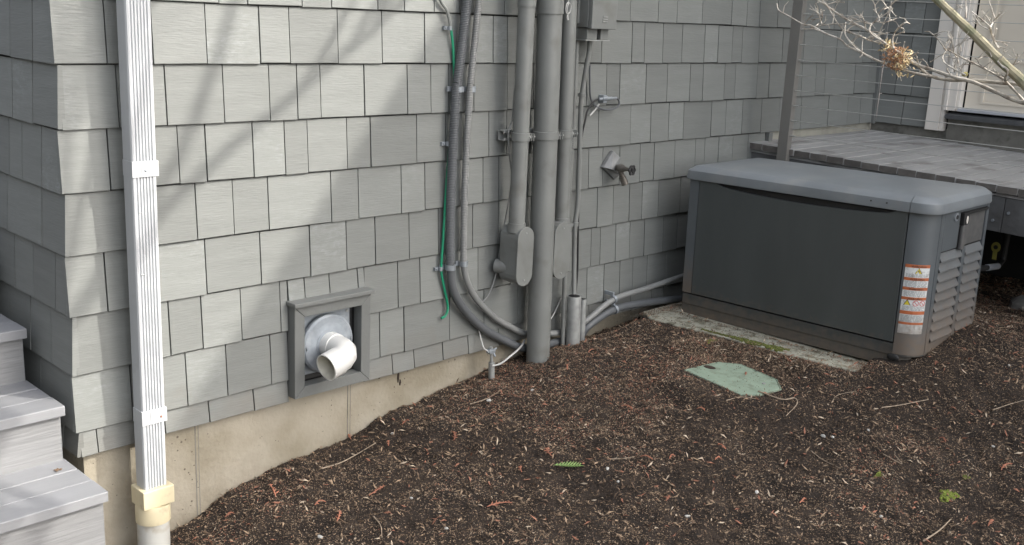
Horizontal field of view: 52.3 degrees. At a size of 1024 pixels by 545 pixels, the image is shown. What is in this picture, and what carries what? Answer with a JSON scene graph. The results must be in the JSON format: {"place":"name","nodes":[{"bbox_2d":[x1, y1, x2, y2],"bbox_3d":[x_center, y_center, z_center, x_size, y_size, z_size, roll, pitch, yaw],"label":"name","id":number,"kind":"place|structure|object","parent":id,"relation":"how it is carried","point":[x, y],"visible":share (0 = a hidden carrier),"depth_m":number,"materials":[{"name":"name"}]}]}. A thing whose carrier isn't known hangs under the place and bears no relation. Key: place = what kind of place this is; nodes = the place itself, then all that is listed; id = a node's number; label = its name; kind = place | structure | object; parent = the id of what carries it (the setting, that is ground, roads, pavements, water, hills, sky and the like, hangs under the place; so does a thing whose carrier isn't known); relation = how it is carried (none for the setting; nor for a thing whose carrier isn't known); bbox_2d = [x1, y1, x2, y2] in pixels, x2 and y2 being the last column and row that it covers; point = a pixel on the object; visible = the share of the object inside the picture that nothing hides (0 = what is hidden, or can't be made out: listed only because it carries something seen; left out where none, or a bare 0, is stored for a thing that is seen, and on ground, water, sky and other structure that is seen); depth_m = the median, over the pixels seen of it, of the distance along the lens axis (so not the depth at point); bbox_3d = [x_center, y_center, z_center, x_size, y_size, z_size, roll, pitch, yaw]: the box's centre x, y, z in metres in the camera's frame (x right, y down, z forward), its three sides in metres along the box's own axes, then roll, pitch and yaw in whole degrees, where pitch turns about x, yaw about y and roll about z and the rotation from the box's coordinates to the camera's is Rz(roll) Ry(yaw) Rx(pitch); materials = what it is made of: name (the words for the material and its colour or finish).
{"place":"outdoors","nodes":[
{"label":"outdoors","id":0,"kind":"place"},
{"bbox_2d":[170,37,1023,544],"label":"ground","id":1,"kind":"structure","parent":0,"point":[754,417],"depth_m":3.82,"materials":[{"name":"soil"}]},
{"bbox_2d":[0,314,107,544],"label":"wooden stairs","id":2,"kind":"structure","parent":1,"relation":"on","point":[43,501],"depth_m":3.12,"materials":[{"name":"grey paint"}]},
{"bbox_2d":[322,443,375,468],"bbox_3d":[-0.618,0.688,3.934,0.026,0.041,0.248,16,19,42],"label":"twig","id":3,"kind":"object","parent":1,"relation":"on","point":[346,459],"visible":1,"depth_m":3.93,"materials":[{"name":"wood"}]},
{"bbox_2d":[487,500,511,506],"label":"cedar sprig","id":4,"kind":"object","parent":1,"relation":"on","point":[492,503],"visible":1,"depth_m":3.56,"materials":[{"name":"brown plant"}]},
{"bbox_2d":[0,0,1023,544],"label":"house","id":5,"kind":"structure","parent":1,"relation":"on","point":[300,152],"depth_m":3.80,"materials":[{"name":"wood"}]},
{"bbox_2d":[116,0,173,544],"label":"downspout","id":6,"kind":"object","parent":5,"relation":"attached to","point":[152,491],"visible":1,"depth_m":3.22,"materials":[{"name":"white plastic"}]},
{"bbox_2d":[286,286,374,398],"bbox_3d":[-0.626,0.274,3.847,0.222,0.366,0.360,16,19,42],"label":"flue vent","id":7,"kind":"object","parent":5,"relation":"attached to","point":[328,337],"visible":1,"depth_m":3.84,"materials":[{"name":"paint"}]},
{"bbox_2d":[434,0,454,318],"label":"ground wire","id":8,"kind":"object","parent":5,"relation":"attached to","point":[440,268],"visible":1,"depth_m":4.17,"materials":[{"name":"paint"}]},
{"bbox_2d":[483,94,513,301],"bbox_3d":[-0.054,-0.304,4.355,0.056,0.916,0.141,16,19,42],"label":"thin cable","id":9,"kind":"object","parent":5,"relation":"attached to","point":[509,191],"visible":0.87,"depth_m":4.40,"materials":[{"name":"grey plastic"}]},
{"bbox_2d":[493,0,535,285],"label":"conduit pipe","id":10,"kind":"object","parent":5,"relation":"attached to","point":[513,263],"visible":1,"depth_m":4.30,"materials":[{"name":"paint"}]},
{"bbox_2d":[498,128,577,141],"bbox_3d":[0.151,-0.586,4.416,0.141,0.041,0.448,16,19,42],"label":"strut bracket","id":11,"kind":"object","parent":5,"relation":"attached to","point":[531,135],"visible":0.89,"depth_m":4.33,"materials":[{"name":"metal"}]},
{"bbox_2d":[526,0,563,363],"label":"conduit pipe","id":12,"kind":"object","parent":5,"relation":"attached to","point":[550,13],"visible":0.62,"depth_m":4.39,"materials":[{"name":"paint"}]},
{"bbox_2d":[565,0,570,19],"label":"wire ring","id":13,"kind":"object","parent":12,"relation":"hanging from","point":[568,3],"visible":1,"depth_m":4.26,"materials":[{"name":"grey metal"}]},
{"bbox_2d":[439,0,682,351],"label":"flexible conduit","id":14,"kind":"object","parent":5,"relation":"attached to","point":[456,88],"visible":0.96,"depth_m":4.19,"materials":[{"name":"plastic"}]},
{"bbox_2d":[606,299,618,313],"bbox_3d":[0.486,0.168,5.063,0.079,0.063,0.024,16,19,42],"label":"conduit strap","id":15,"kind":"object","parent":14,"relation":"attached to","point":[615,306],"visible":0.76,"depth_m":5.04,"materials":[{"name":"metal"}]},
{"bbox_2d":[553,0,576,278],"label":"conduit pipe","id":16,"kind":"object","parent":5,"relation":"attached to","point":[562,240],"visible":0.77,"depth_m":4.47,"materials":[{"name":"paint"}]},
{"bbox_2d":[455,0,683,336],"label":"flexible conduit","id":17,"kind":"object","parent":5,"relation":"attached to","point":[470,88],"visible":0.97,"depth_m":4.24,"materials":[{"name":"plastic"}]},
{"bbox_2d":[605,290,617,302],"bbox_3d":[0.480,0.118,5.045,0.074,0.053,0.021,16,19,42],"label":"conduit strap","id":18,"kind":"object","parent":17,"relation":"attached to","point":[607,292],"visible":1,"depth_m":5.03,"materials":[{"name":"metal"}]},
{"bbox_2d":[560,27,578,346],"bbox_3d":[0.264,-0.671,4.559,0.040,2.264,0.051,16,19,42],"label":"slim conduit","id":19,"kind":"object","parent":5,"relation":"attached to","point":[563,308],"visible":0.34,"depth_m":4.61,"materials":[{"name":"paint"}]},
{"bbox_2d":[576,0,617,40],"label":"utility box","id":20,"kind":"object","parent":5,"relation":"attached to","point":[596,20],"visible":0.84,"depth_m":4.43,"materials":[{"name":"paint"}]},
{"bbox_2d":[570,41,591,293],"bbox_3d":[0.301,-0.464,4.639,0.062,1.156,0.068,16,19,42],"label":"slim conduit","id":21,"kind":"object","parent":20,"relation":"attached to","point":[581,95],"visible":0.95,"depth_m":4.65,"materials":[{"name":"paint"}]},
{"bbox_2d":[576,65,619,292],"bbox_3d":[0.392,-0.429,4.815,0.036,1.041,0.255,16,19,42],"label":"coax coil","id":22,"kind":"object","parent":5,"relation":"attached to","point":[603,98],"visible":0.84,"depth_m":4.72,"materials":[{"name":"black rubber"}]},
{"bbox_2d":[600,151,635,185],"bbox_3d":[0.506,-0.480,4.845,0.144,0.155,0.126,16,19,42],"label":"hose faucet","id":23,"kind":"object","parent":5,"relation":"attached to","point":[611,166],"visible":1,"depth_m":4.85,"materials":[{"name":"grey metal"}]},
{"bbox_2d":[964,0,1023,112],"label":"door","id":24,"kind":"structure","parent":5,"relation":"in","point":[1007,31],"depth_m":6.17,"materials":[{"name":"beige paint"}]},
{"bbox_2d":[478,297,561,379],"bbox_3d":[0.072,0.325,4.648,0.095,0.370,0.543,16,19,42],"label":"grounding rod","id":25,"kind":"object","parent":1,"relation":"in","point":[491,350],"visible":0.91,"depth_m":4.49,"materials":[{"name":"metal"}]},
{"bbox_2d":[556,461,583,466],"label":"frond","id":26,"kind":"object","parent":1,"relation":"on","point":[563,464],"visible":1,"depth_m":3.77,"materials":[{"name":"green plant"}]},
{"bbox_2d":[565,294,580,345],"bbox_3d":[0.281,0.254,4.804,0.066,0.306,0.074,16,19,42],"label":"ground stub","id":27,"kind":"object","parent":1,"relation":"on","point":[573,317],"visible":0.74,"depth_m":4.77,"materials":[{"name":"metal"}]},
{"bbox_2d":[580,298,585,340],"bbox_3d":[0.328,0.253,4.906,0.033,0.269,0.038,16,19,42],"label":"ground stub","id":28,"kind":"object","parent":1,"relation":"on","point":[583,319],"visible":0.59,"depth_m":4.88,"materials":[{"name":"metal"}]},
{"bbox_2d":[684,362,780,395],"bbox_3d":[0.957,0.467,4.410,0.284,0.053,0.390,-7,17,-33],"label":"valve lid","id":29,"kind":"object","parent":1,"relation":"on","point":[717,373],"visible":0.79,"depth_m":4.40,"materials":[{"name":"green plastic"}]},
{"bbox_2d":[643,302,868,371],"bbox_3d":[1.377,0.287,5.073,1.219,0.060,0.965,16,19,42],"label":"concrete pad","id":30,"kind":"object","parent":1,"relation":"on","point":[795,350],"visible":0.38,"depth_m":4.84,"materials":[{"name":"grey concrete"}]},
{"bbox_2d":[701,328,760,345],"bbox_3d":[1.020,0.298,4.836,0.319,0.014,0.063,16,19,42],"label":"moss","id":31,"kind":"object","parent":30,"relation":"on","point":[746,341],"visible":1,"depth_m":4.80,"materials":[{"name":"green plant"}]},
{"bbox_2d":[751,340,789,351],"bbox_3d":[1.164,0.334,4.720,0.187,0.015,0.073,16,19,42],"label":"moss","id":32,"kind":"object","parent":30,"relation":"on","point":[779,349],"visible":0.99,"depth_m":4.69,"materials":[{"name":"green plant"}]},
{"bbox_2d":[682,158,991,360],"bbox_3d":[1.490,-0.097,4.925,1.235,0.750,0.635,15,18,43],"label":"generator","id":33,"kind":"object","parent":30,"relation":"on","point":[866,265],"visible":0.98,"depth_m":4.63,"materials":[{"name":"grey metal"}]},
{"bbox_2d":[980,233,1010,270],"bbox_3d":[2.319,-0.144,5.055,0.050,0.318,0.659,14,18,38],"label":"gas pipe","id":34,"kind":"object","parent":33,"relation":"attached to","point":[995,248],"visible":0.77,"depth_m":5.18,"materials":[{"name":"black metal"}]},
{"bbox_2d":[758,390,797,415],"bbox_3d":[1.086,0.519,4.181,0.109,0.037,0.196,-3,15,-22],"label":"twig","id":35,"kind":"object","parent":1,"relation":"on","point":[780,399],"visible":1,"depth_m":4.18,"materials":[{"name":"wood"}]},
{"bbox_2d":[750,130,1023,279],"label":"wooden deck","id":36,"kind":"structure","parent":1,"relation":"on","point":[1004,184],"depth_m":5.57,"materials":[{"name":"weathered grey wood"}]},
{"bbox_2d":[776,0,1023,166],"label":"cable railing","id":37,"kind":"object","parent":36,"relation":"attached to","point":[792,75],"visible":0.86,"depth_m":5.42,"materials":[{"name":"grey metal"}]},
{"bbox_2d":[776,0,1023,104],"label":"tree","id":38,"kind":"object","parent":1,"relation":"on","point":[1009,69],"visible":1,"depth_m":2.19,"materials":[{"name":"brown plant"}]},
{"bbox_2d":[877,38,914,77],"bbox_3d":[0.839,-0.470,2.283,0.085,0.086,0.045,16,19,42],"label":"leaf clump","id":39,"kind":"object","parent":38,"relation":"attached to","point":[899,62],"visible":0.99,"depth_m":2.28,"materials":[{"name":"plant"}]},
{"bbox_2d":[881,399,928,407],"bbox_3d":[1.558,0.520,4.131,0.210,0.027,0.005,-1,14,-14],"label":"twig","id":40,"kind":"object","parent":1,"relation":"on","point":[902,404],"visible":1,"depth_m":4.13,"materials":[{"name":"wood"}]},
{"bbox_2d":[923,519,950,541],"bbox_3d":[1.390,0.837,3.388,0.190,0.028,0.017,-10,19,-40],"label":"twig","id":41,"kind":"object","parent":1,"relation":"on","point":[930,536],"visible":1,"depth_m":3.35,"materials":[{"name":"beige wood"}]},
{"bbox_2d":[939,489,959,501],"bbox_3d":[1.490,0.765,3.572,0.065,0.023,0.090,16,19,42],"label":"moss","id":42,"kind":"object","parent":1,"relation":"on","point":[946,498],"visible":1,"depth_m":3.57,"materials":[{"name":"green plant"}]},
{"bbox_2d":[962,474,970,479],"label":"leaf","id":43,"kind":"object","parent":1,"relation":"on","point":[965,476],"visible":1,"depth_m":3.66,"materials":[{"name":"plant"}]},
{"bbox_2d":[1008,295,1023,309],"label":"stone","id":44,"kind":"object","parent":1,"relation":"on","point":[1017,302],"visible":0.58,"depth_m":5.23,"materials":[{"name":"grey stone"}]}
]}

